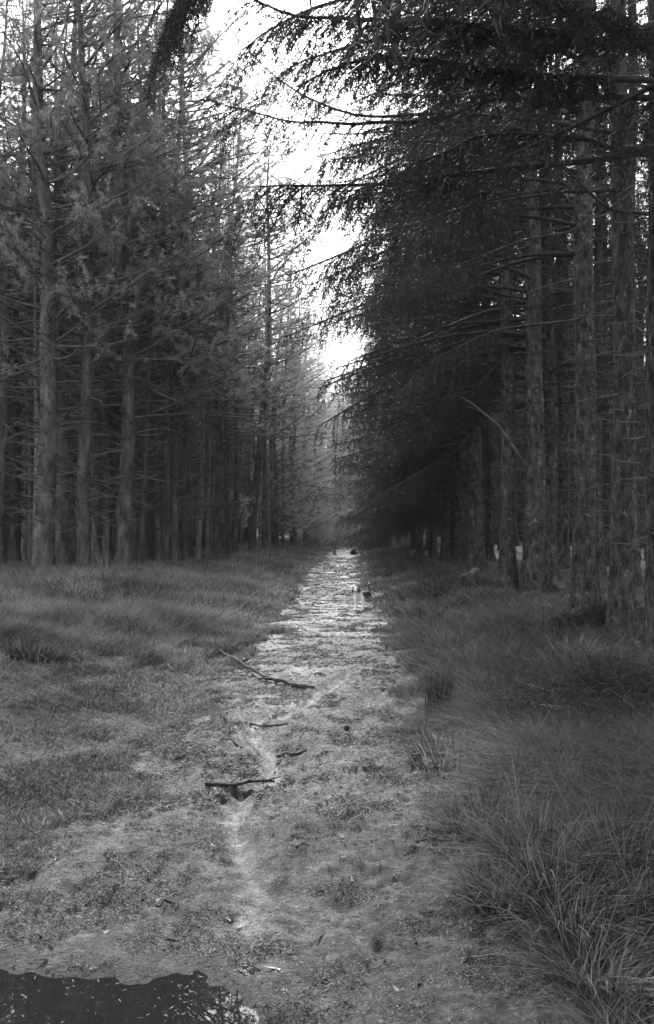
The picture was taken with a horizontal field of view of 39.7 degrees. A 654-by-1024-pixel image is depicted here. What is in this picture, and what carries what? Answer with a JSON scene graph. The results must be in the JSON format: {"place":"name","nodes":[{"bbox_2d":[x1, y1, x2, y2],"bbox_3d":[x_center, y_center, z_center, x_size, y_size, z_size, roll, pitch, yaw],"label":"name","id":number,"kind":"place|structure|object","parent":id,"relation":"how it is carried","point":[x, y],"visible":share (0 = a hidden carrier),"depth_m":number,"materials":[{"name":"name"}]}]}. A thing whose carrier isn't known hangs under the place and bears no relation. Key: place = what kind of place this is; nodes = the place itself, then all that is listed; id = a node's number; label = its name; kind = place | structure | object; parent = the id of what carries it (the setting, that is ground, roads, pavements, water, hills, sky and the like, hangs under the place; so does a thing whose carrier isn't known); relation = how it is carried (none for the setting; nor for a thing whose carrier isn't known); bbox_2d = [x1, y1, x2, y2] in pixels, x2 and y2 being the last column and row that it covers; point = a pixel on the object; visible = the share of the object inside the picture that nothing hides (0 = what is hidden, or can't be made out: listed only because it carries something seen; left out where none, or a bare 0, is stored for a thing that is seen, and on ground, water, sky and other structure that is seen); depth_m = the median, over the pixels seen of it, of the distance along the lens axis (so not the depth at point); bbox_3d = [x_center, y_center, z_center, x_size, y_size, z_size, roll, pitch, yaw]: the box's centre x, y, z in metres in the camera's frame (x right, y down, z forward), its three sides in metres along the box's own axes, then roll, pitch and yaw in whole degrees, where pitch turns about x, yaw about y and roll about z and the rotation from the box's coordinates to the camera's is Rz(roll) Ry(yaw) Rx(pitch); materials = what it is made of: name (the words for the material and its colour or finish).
{"place":"outdoors","nodes":[
{"label":"outdoors","id":0,"kind":"place"},
{"bbox_2d":[0,0,648,480],"label":"sky","id":1,"kind":"structure","parent":0,"point":[350,351],"materials":[{"name":"white"}]},
{"bbox_2d":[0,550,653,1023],"bbox_3d":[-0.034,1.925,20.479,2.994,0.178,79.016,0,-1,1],"label":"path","id":2,"kind":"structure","parent":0,"point":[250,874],"depth_m":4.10,"materials":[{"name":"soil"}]},
{"bbox_2d":[0,938,291,1023],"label":"puddle","id":3,"kind":"object","parent":2,"relation":"on","point":[47,1004],"visible":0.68,"depth_m":3.10,"materials":[{"name":"black liquid"}]},
{"bbox_2d":[219,649,313,688],"bbox_3d":[-0.895,1.707,10.048,0.386,0.123,2.760,0,-1,-26],"label":"fallen stick","id":4,"kind":"object","parent":2,"relation":"on","point":[284,681],"visible":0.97,"depth_m":9.23,"materials":[{"name":"grey wood"}]},
{"bbox_2d":[0,533,653,1023],"bbox_3d":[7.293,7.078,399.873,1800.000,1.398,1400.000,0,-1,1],"label":"ground","id":5,"kind":"structure","parent":0,"point":[16,749],"depth_m":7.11,"materials":[{"name":"plant"}]},
{"bbox_2d":[0,628,68,664],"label":"grass tussock","id":6,"kind":"object","parent":5,"relation":"on","point":[29,655],"depth_m":9.26,"materials":[{"name":"plant"}]},
{"bbox_2d":[0,15,70,564],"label":"pine tree","id":7,"kind":"object","parent":5,"relation":"on","point":[10,449],"visible":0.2,"depth_m":25.16,"materials":[{"name":"grey plant"}]},
{"bbox_2d":[0,3,71,565],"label":"pine tree","id":8,"kind":"object","parent":5,"relation":"on","point":[5,417],"visible":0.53,"depth_m":23.93,"materials":[{"name":"grey plant"}]},
{"bbox_2d":[0,146,72,558],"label":"pine tree","id":9,"kind":"object","parent":5,"relation":"on","point":[24,543],"visible":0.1,"depth_m":28.67,"materials":[{"name":"grey plant"}]},
{"bbox_2d":[0,0,72,507],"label":"pine tree","id":10,"kind":"object","parent":5,"relation":"on","point":[1,137],"visible":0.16,"depth_m":26.37,"materials":[{"name":"grey plant"}]},
{"bbox_2d":[0,0,81,562],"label":"pine tree","id":11,"kind":"object","parent":5,"relation":"on","point":[30,506],"visible":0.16,"depth_m":26.15,"materials":[{"name":"grey plant"}]},
{"bbox_2d":[0,0,112,563],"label":"pine tree","id":12,"kind":"object","parent":5,"relation":"on","point":[72,524],"visible":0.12,"depth_m":25.19,"materials":[{"name":"grey plant"}]},
{"bbox_2d":[4,6,108,550],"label":"pine tree","id":13,"kind":"object","parent":5,"relation":"on","point":[30,301],"visible":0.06,"depth_m":25.59,"materials":[{"name":"grey plant"}]},
{"bbox_2d":[0,0,116,561],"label":"pine tree","id":14,"kind":"object","parent":5,"relation":"on","point":[15,540],"visible":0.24,"depth_m":26.41,"materials":[{"name":"grey plant"}]},
{"bbox_2d":[0,0,128,555],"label":"pine tree","id":15,"kind":"object","parent":5,"relation":"on","point":[35,294],"visible":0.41,"depth_m":23.58,"materials":[{"name":"grey plant"}]},
{"bbox_2d":[2,15,171,562],"bbox_3d":[-6.880,-5.997,25.095,4.587,16.286,3.603,1,-1,-35],"label":"pine tree","id":16,"kind":"object","parent":5,"relation":"on","point":[94,531],"visible":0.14,"depth_m":25.23,"materials":[{"name":"grey plant"}]},
{"bbox_2d":[0,0,181,572],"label":"pine tree","id":17,"kind":"object","parent":5,"relation":"on","point":[43,521],"visible":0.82,"depth_m":21.66,"materials":[{"name":"grey plant"}]},
{"bbox_2d":[0,0,190,566],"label":"pine tree","id":18,"kind":"object","parent":5,"relation":"on","point":[62,541],"visible":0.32,"depth_m":23.40,"materials":[{"name":"grey plant"}]},
{"bbox_2d":[11,8,189,563],"bbox_3d":[-6.642,-6.366,25.944,3.762,17.021,4.794,-1,-1,43],"label":"pine tree","id":19,"kind":"object","parent":5,"relation":"on","point":[105,546],"visible":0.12,"depth_m":26.11,"materials":[{"name":"grey plant"}]},
{"bbox_2d":[18,1,184,562],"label":"pine tree","id":20,"kind":"object","parent":5,"relation":"on","point":[114,426],"visible":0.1,"depth_m":26.35,"materials":[{"name":"grey plant"}]},
{"bbox_2d":[92,545,127,599],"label":"bare shrub","id":21,"kind":"object","parent":5,"relation":"on","point":[104,583],"visible":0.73,"depth_m":14.68,"materials":[{"name":"grey wood"}]},
{"bbox_2d":[2,0,217,569],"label":"pine tree","id":22,"kind":"object","parent":5,"relation":"on","point":[85,436],"visible":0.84,"depth_m":21.77,"materials":[{"name":"grey plant"}]},
{"bbox_2d":[68,0,185,562],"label":"pine tree","id":23,"kind":"object","parent":5,"relation":"on","point":[99,532],"visible":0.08,"depth_m":26.68,"materials":[{"name":"grey plant"}]},
{"bbox_2d":[40,0,214,561],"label":"pine tree","id":24,"kind":"object","parent":5,"relation":"on","point":[134,541],"visible":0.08,"depth_m":25.89,"materials":[{"name":"grey plant"}]},
{"bbox_2d":[78,32,203,559],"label":"pine tree","id":25,"kind":"object","parent":5,"relation":"on","point":[152,548],"visible":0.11,"depth_m":28.70,"materials":[{"name":"grey plant"}]},
{"bbox_2d":[72,3,221,560],"bbox_3d":[-5.636,-6.638,27.038,4.952,17.587,3.908,0,-1,-12],"label":"pine tree","id":26,"kind":"object","parent":5,"relation":"on","point":[158,535],"visible":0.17,"depth_m":26.94,"materials":[{"name":"grey plant"}]},
{"bbox_2d":[73,0,224,561],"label":"pine tree","id":27,"kind":"object","parent":5,"relation":"on","point":[166,512],"visible":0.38,"depth_m":26.17,"materials":[{"name":"grey plant"}]},
{"bbox_2d":[73,0,236,560],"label":"pine tree","id":28,"kind":"object","parent":5,"relation":"on","point":[146,549],"visible":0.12,"depth_m":26.81,"materials":[{"name":"grey plant"}]},
{"bbox_2d":[54,0,260,565],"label":"pine tree","id":29,"kind":"object","parent":5,"relation":"on","point":[123,519],"visible":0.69,"depth_m":23.26,"materials":[{"name":"grey plant"}]},
{"bbox_2d":[98,0,236,563],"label":"pine tree","id":30,"kind":"object","parent":5,"relation":"on","point":[144,493],"visible":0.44,"depth_m":24.18,"materials":[{"name":"grey plant"}]},
{"bbox_2d":[136,3,250,507],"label":"pine tree","id":31,"kind":"object","parent":5,"relation":"on","point":[177,373],"visible":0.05,"depth_m":30.56,"materials":[{"name":"grey plant"}]},
{"bbox_2d":[106,0,282,561],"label":"pine tree","id":32,"kind":"object","parent":5,"relation":"on","point":[174,526],"visible":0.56,"depth_m":26.14,"materials":[{"name":"grey plant"}]},
{"bbox_2d":[146,92,244,557],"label":"pine tree","id":33,"kind":"object","parent":5,"relation":"on","point":[189,541],"visible":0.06,"depth_m":29.81,"materials":[{"name":"grey plant"}]},
{"bbox_2d":[136,1,293,560],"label":"pine tree","id":34,"kind":"object","parent":5,"relation":"on","point":[183,529],"visible":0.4,"depth_m":27.66,"materials":[{"name":"grey plant"}]},
{"bbox_2d":[189,211,253,549],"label":"pine tree","id":35,"kind":"object","parent":5,"relation":"on","point":[203,544],"visible":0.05,"depth_m":38.31,"materials":[{"name":"grey plant"}]},
{"bbox_2d":[179,63,264,554],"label":"pine tree","id":36,"kind":"object","parent":5,"relation":"on","point":[208,512],"visible":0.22,"depth_m":32.18,"materials":[{"name":"grey plant"}]},
{"bbox_2d":[176,63,278,558],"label":"pine tree","id":37,"kind":"object","parent":5,"relation":"on","point":[201,496],"visible":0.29,"depth_m":29.38,"materials":[{"name":"grey plant"}]},
{"bbox_2d":[179,115,275,554],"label":"pine tree","id":38,"kind":"object","parent":5,"relation":"on","point":[227,497],"visible":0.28,"depth_m":34.40,"materials":[{"name":"grey plant"}]},
{"bbox_2d":[191,145,290,552],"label":"pine tree","id":39,"kind":"object","parent":5,"relation":"on","point":[235,539],"visible":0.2,"depth_m":36.32,"materials":[{"name":"grey plant"}]},
{"bbox_2d":[224,216,262,543],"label":"pine tree","id":40,"kind":"object","parent":5,"relation":"on","point":[240,489],"visible":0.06,"depth_m":49.72,"materials":[{"name":"grey plant"}]},
{"bbox_2d":[189,75,310,555],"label":"pine tree","id":41,"kind":"object","parent":5,"relation":"on","point":[217,544],"visible":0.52,"depth_m":33.40,"materials":[{"name":"grey plant"}]},
{"bbox_2d":[238,190,306,547],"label":"pine tree","id":42,"kind":"object","parent":5,"relation":"on","point":[263,517],"visible":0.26,"depth_m":43.31,"materials":[{"name":"grey plant"}]},
{"bbox_2d":[238,269,309,548],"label":"pine tree","id":43,"kind":"object","parent":5,"relation":"on","point":[268,520],"visible":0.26,"depth_m":46.81,"materials":[{"name":"grey plant"}]},
{"bbox_2d":[249,299,314,546],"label":"larch tree","id":44,"kind":"object","parent":5,"relation":"on","point":[277,529],"visible":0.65,"depth_m":48.49,"materials":[{"name":"plant"}]},
{"bbox_2d":[229,131,337,552],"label":"pine tree","id":45,"kind":"object","parent":5,"relation":"on","point":[252,526],"visible":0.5,"depth_m":39.44,"materials":[{"name":"grey plant"}]},
{"bbox_2d":[244,284,327,544],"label":"pine tree","id":46,"kind":"object","parent":5,"relation":"on","point":[271,470],"visible":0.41,"depth_m":51.53,"materials":[{"name":"grey plant"}]},
{"bbox_2d":[251,235,326,545],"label":"pine tree","id":47,"kind":"object","parent":5,"relation":"on","point":[282,536],"visible":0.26,"depth_m":51.71,"materials":[{"name":"grey plant"}]},
{"bbox_2d":[265,262,329,542],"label":"pine tree","id":48,"kind":"object","parent":5,"relation":"on","point":[295,441],"visible":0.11,"depth_m":56.41,"materials":[{"name":"grey plant"}]},
{"bbox_2d":[261,323,335,535],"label":"larch tree","id":49,"kind":"object","parent":5,"relation":"on","point":[310,491],"visible":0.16,"depth_m":58.34,"materials":[{"name":"plant"}]},
{"bbox_2d":[260,291,344,545],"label":"larch tree","id":50,"kind":"object","parent":5,"relation":"on","point":[293,538],"visible":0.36,"depth_m":54.35,"materials":[{"name":"plant"}]},
{"bbox_2d":[285,301,342,542],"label":"larch tree","id":51,"kind":"object","parent":5,"relation":"on","point":[322,467],"visible":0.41,"depth_m":62.12,"materials":[{"name":"plant"}]},
{"bbox_2d":[297,507,339,543],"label":"pale scrub","id":52,"kind":"object","parent":5,"relation":"on","point":[313,538],"visible":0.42,"depth_m":65.75,"materials":[{"name":"grey wood"}]},
{"bbox_2d":[295,351,345,543],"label":"larch tree","id":53,"kind":"object","parent":5,"relation":"on","point":[319,496],"visible":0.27,"depth_m":64.40,"materials":[{"name":"plant"}]},
{"bbox_2d":[307,353,350,541],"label":"larch tree","id":54,"kind":"object","parent":5,"relation":"on","point":[322,426],"visible":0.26,"depth_m":67.28,"materials":[{"name":"plant"}]},
{"bbox_2d":[317,494,362,544],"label":"tree","id":55,"kind":"object","parent":5,"relation":"on","point":[339,531],"visible":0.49,"depth_m":67.74,"materials":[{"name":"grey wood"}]},
{"bbox_2d":[317,366,365,540],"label":"larch tree","id":56,"kind":"object","parent":5,"relation":"on","point":[340,440],"visible":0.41,"depth_m":71.87,"materials":[{"name":"plant"}]},
{"bbox_2d":[324,366,364,540],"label":"larch tree","id":57,"kind":"object","parent":5,"relation":"on","point":[340,478],"visible":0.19,"depth_m":74.24,"materials":[{"name":"plant"}]},
{"bbox_2d":[336,329,438,549],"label":"spruce tree","id":58,"kind":"object","parent":5,"relation":"on","point":[413,539],"visible":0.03,"depth_m":45.82,"materials":[{"name":"grey plant"}]},
{"bbox_2d":[136,0,653,653],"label":"spruce tree","id":59,"kind":"object","parent":5,"relation":"on","point":[608,24],"visible":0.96,"depth_m":6.99,"materials":[{"name":"grey plant"}]},
{"bbox_2d":[341,198,450,554],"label":"spruce tree","id":60,"kind":"object","parent":5,"relation":"on","point":[419,545],"visible":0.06,"depth_m":37.92,"materials":[{"name":"grey plant"}]},
{"bbox_2d":[330,157,467,557],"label":"spruce tree","id":61,"kind":"object","parent":5,"relation":"on","point":[433,552],"visible":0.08,"depth_m":34.17,"materials":[{"name":"black plant"}]},
{"bbox_2d":[345,90,497,560],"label":"spruce tree","id":62,"kind":"object","parent":5,"relation":"on","point":[445,551],"visible":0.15,"depth_m":31.59,"materials":[{"name":"black plant"}]},
{"bbox_2d":[281,1,566,599],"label":"spruce tree","id":63,"kind":"object","parent":5,"relation":"on","point":[507,572],"visible":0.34,"depth_m":17.03,"materials":[{"name":"grey plant"}]},
{"bbox_2d":[326,11,522,587],"bbox_3d":[1.969,-6.136,23.820,5.618,16.500,9.612,0,-1,23],"label":"spruce tree","id":64,"kind":"object","parent":5,"relation":"on","point":[476,553],"visible":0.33,"depth_m":24.73,"materials":[{"name":"black plant"}]},
{"bbox_2d":[349,308,500,557],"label":"spruce tree","id":65,"kind":"object","parent":5,"relation":"on","point":[452,545],"visible":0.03,"depth_m":34.27,"materials":[{"name":"black plant"}]},
{"bbox_2d":[338,98,515,563],"bbox_3d":[3.171,-6.036,29.360,5.550,16.500,5.502,0,-1,-5],"label":"spruce tree","id":66,"kind":"object","parent":5,"relation":"on","point":[459,487],"visible":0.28,"depth_m":29.40,"materials":[{"name":"black plant"}]},
{"bbox_2d":[345,91,514,528],"bbox_3d":[3.331,-6.002,29.132,5.619,16.500,6.192,0,-1,12],"label":"spruce tree","id":67,"kind":"object","parent":5,"relation":"on","point":[460,437],"visible":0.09,"depth_m":28.12,"materials":[{"name":"black plant"}]},
{"bbox_2d":[219,0,648,650],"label":"spruce tree","id":68,"kind":"object","parent":5,"relation":"on","point":[621,604],"visible":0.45,"depth_m":9.88,"materials":[{"name":"grey plant"}]},
{"bbox_2d":[405,649,466,717],"bbox_3d":[0.866,1.398,7.347,0.701,0.646,0.460,0,-1,23],"label":"rush clump","id":69,"kind":"object","parent":5,"relation":"on","point":[437,692],"visible":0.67,"depth_m":7.34,"materials":[{"name":"grey plant"}]},
{"bbox_2d":[303,0,570,601],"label":"spruce tree","id":70,"kind":"object","parent":5,"relation":"on","point":[533,575],"visible":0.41,"depth_m":16.71,"materials":[{"name":"grey plant"}]},
{"bbox_2d":[380,715,494,770],"bbox_3d":[0.796,1.553,6.073,0.890,0.358,0.912,0,-1,1],"label":"grass tussock","id":71,"kind":"object","parent":5,"relation":"on","point":[423,755],"depth_m":6.10,"materials":[{"name":"plant"}]},
{"bbox_2d":[285,0,591,96],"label":"spruce tree","id":72,"kind":"object","parent":5,"relation":"on","point":[383,9],"visible":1,"depth_m":3.01,"materials":[{"name":"black plant"}]},
{"bbox_2d":[255,283,644,541],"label":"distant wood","id":73,"kind":"object","parent":5,"relation":"on","point":[520,494],"visible":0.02,"depth_m":63.77,"materials":[{"name":"plant"}]},
{"bbox_2d":[284,0,629,620],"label":"spruce tree","id":74,"kind":"object","parent":5,"relation":"on","point":[585,584],"visible":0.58,"depth_m":12.79,"materials":[{"name":"grey plant"}]},
{"bbox_2d":[359,4,612,574],"bbox_3d":[3.859,-6.645,22.781,6.012,17.500,6.106,0,-1,7],"label":"spruce tree","id":75,"kind":"object","parent":5,"relation":"on","point":[467,252],"visible":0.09,"depth_m":22.21,"materials":[{"name":"black plant"}]},
{"bbox_2d":[417,770,557,839],"bbox_3d":[0.811,1.536,4.742,0.886,0.366,0.870,0,-1,30],"label":"grass tussock","id":76,"kind":"object","parent":5,"relation":"on","point":[453,820],"depth_m":4.75,"materials":[{"name":"plant"}]},
{"bbox_2d":[341,4,646,581],"bbox_3d":[3.482,-7.256,19.340,6.408,18.500,6.434,0,-1,3],"label":"spruce tree","id":77,"kind":"object","parent":5,"relation":"on","point":[551,563],"visible":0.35,"depth_m":19.24,"materials":[{"name":"black plant"}]},
{"bbox_2d":[482,107,524,559],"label":"spruce tree","id":78,"kind":"object","parent":5,"relation":"on","point":[490,550],"visible":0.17,"depth_m":30.88,"materials":[{"name":"grey plant"}]},
{"bbox_2d":[412,817,597,922],"bbox_3d":[0.771,1.515,3.795,0.835,0.357,0.770,0,-1,17],"label":"grass tussock","id":79,"kind":"object","parent":5,"relation":"on","point":[479,891],"depth_m":3.77,"materials":[{"name":"plant"}]},
{"bbox_2d":[493,277,520,544],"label":"spruce tree","id":80,"kind":"object","parent":5,"relation":"on","point":[496,515],"visible":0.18,"depth_m":57.39,"materials":[{"name":"grey plant"}]},
{"bbox_2d":[444,735,574,799],"bbox_3d":[1.063,1.473,5.202,0.877,0.372,0.875,0,-1,11],"label":"grass tussock","id":81,"kind":"object","parent":5,"relation":"on","point":[496,771],"depth_m":5.20,"materials":[{"name":"plant"}]},
{"bbox_2d":[419,744,649,901],"bbox_3d":[0.918,1.402,4.070,1.171,0.531,1.408,0,-1,1],"label":"grass tussock","id":82,"kind":"object","parent":5,"relation":"on","point":[509,838],"depth_m":4.11,"materials":[{"name":"plant"}]},
{"bbox_2d":[425,0,653,246],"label":"spruce tree","id":83,"kind":"object","parent":5,"relation":"on","point":[622,128],"visible":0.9,"depth_m":6.07,"materials":[{"name":"black plant"}]},
{"bbox_2d":[440,825,653,953],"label":"grass tussock","id":84,"kind":"object","parent":5,"relation":"on","point":[583,897],"depth_m":3.60,"materials":[{"name":"plant"}]},
{"bbox_2d":[505,17,607,568],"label":"spruce tree","id":85,"kind":"object","parent":5,"relation":"on","point":[564,549],"visible":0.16,"depth_m":24.98,"materials":[{"name":"grey plant"}]},
{"bbox_2d":[469,876,653,1007],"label":"grass tussock","id":86,"kind":"object","parent":5,"relation":"on","point":[578,951],"depth_m":3.21,"materials":[{"name":"plant"}]},
{"bbox_2d":[470,638,653,734],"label":"tussock","id":87,"kind":"object","parent":5,"relation":"on","point":[642,683],"visible":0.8,"depth_m":6.37,"materials":[{"name":"grey plant"}]},
{"bbox_2d":[518,17,610,527],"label":"spruce tree","id":88,"kind":"object","parent":5,"relation":"on","point":[554,131],"visible":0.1,"depth_m":22.76,"materials":[{"name":"black plant"}]},
{"bbox_2d":[479,764,653,880],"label":"grass tussock","id":89,"kind":"object","parent":5,"relation":"on","point":[585,813],"depth_m":4.33,"materials":[{"name":"plant"}]},
{"bbox_2d":[523,631,619,668],"bbox_3d":[2.354,1.339,8.712,1.074,0.478,1.083,0,-1,-30],"label":"grass tussock","id":90,"kind":"object","parent":5,"relation":"on","point":[564,654],"depth_m":8.72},
{"bbox_2d":[496,786,653,928],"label":"grass tussock","id":91,"kind":"object","parent":5,"relation":"on","point":[643,873],"depth_m":3.88,"materials":[{"name":"plant"}]},
{"bbox_2d":[511,732,651,805],"bbox_3d":[1.398,1.430,4.990,0.977,0.428,1.013,0,-1,1],"label":"grass tussock","id":92,"kind":"object","parent":5,"relation":"on","point":[570,773],"depth_m":5.07,"materials":[{"name":"plant"}]},
{"bbox_2d":[537,591,644,631],"bbox_3d":[3.158,1.169,10.481,1.216,0.568,1.312,-1,-1,38],"label":"brushwood","id":93,"kind":"object","parent":5,"relation":"on","point":[595,612],"visible":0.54,"depth_m":10.33,"materials":[{"name":"grey wood"}]},
{"bbox_2d":[547,0,637,576],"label":"spruce tree","id":94,"kind":"object","parent":5,"relation":"on","point":[599,308],"visible":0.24,"depth_m":21.51,"materials":[{"name":"grey plant"}]},
{"bbox_2d":[535,733,653,840],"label":"grass tussock","id":95,"kind":"object","parent":5,"relation":"on","point":[620,799],"depth_m":4.68,"materials":[{"name":"plant"}]},
{"bbox_2d":[553,0,648,586],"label":"spruce tree","id":96,"kind":"object","parent":5,"relation":"on","point":[639,581],"visible":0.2,"depth_m":17.53,"materials":[{"name":"grey plant"}]},
{"bbox_2d":[569,2,648,565],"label":"spruce tree","id":97,"kind":"object","parent":5,"relation":"on","point":[606,465],"visible":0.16,"depth_m":26.38,"materials":[{"name":"grey plant"}]},
{"bbox_2d":[570,0,647,532],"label":"spruce tree","id":98,"kind":"object","parent":5,"relation":"on","point":[606,281],"visible":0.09,"depth_m":23.89,"materials":[{"name":"black plant"}]},
{"bbox_2d":[603,0,648,489],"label":"spruce tree","id":99,"kind":"object","parent":5,"relation":"on","point":[644,288],"visible":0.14,"depth_m":21.78,"materials":[{"name":"black plant"}]},
{"bbox_2d":[607,88,648,558],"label":"spruce tree","id":100,"kind":"object","parent":5,"relation":"on","point":[637,473],"visible":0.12,"depth_m":32.27,"materials":[{"name":"black plant"}]},
{"bbox_2d":[636,240,645,548],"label":"spruce tree","id":101,"kind":"object","parent":5,"relation":"on","point":[641,502],"visible":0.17,"depth_m":44.43,"materials":[{"name":"grey plant"}]},
{"bbox_2d":[637,184,645,546],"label":"spruce tree","id":102,"kind":"object","parent":5,"relation":"on","point":[642,481],"visible":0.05,"depth_m":46.54,"materials":[{"name":"grey plant"}]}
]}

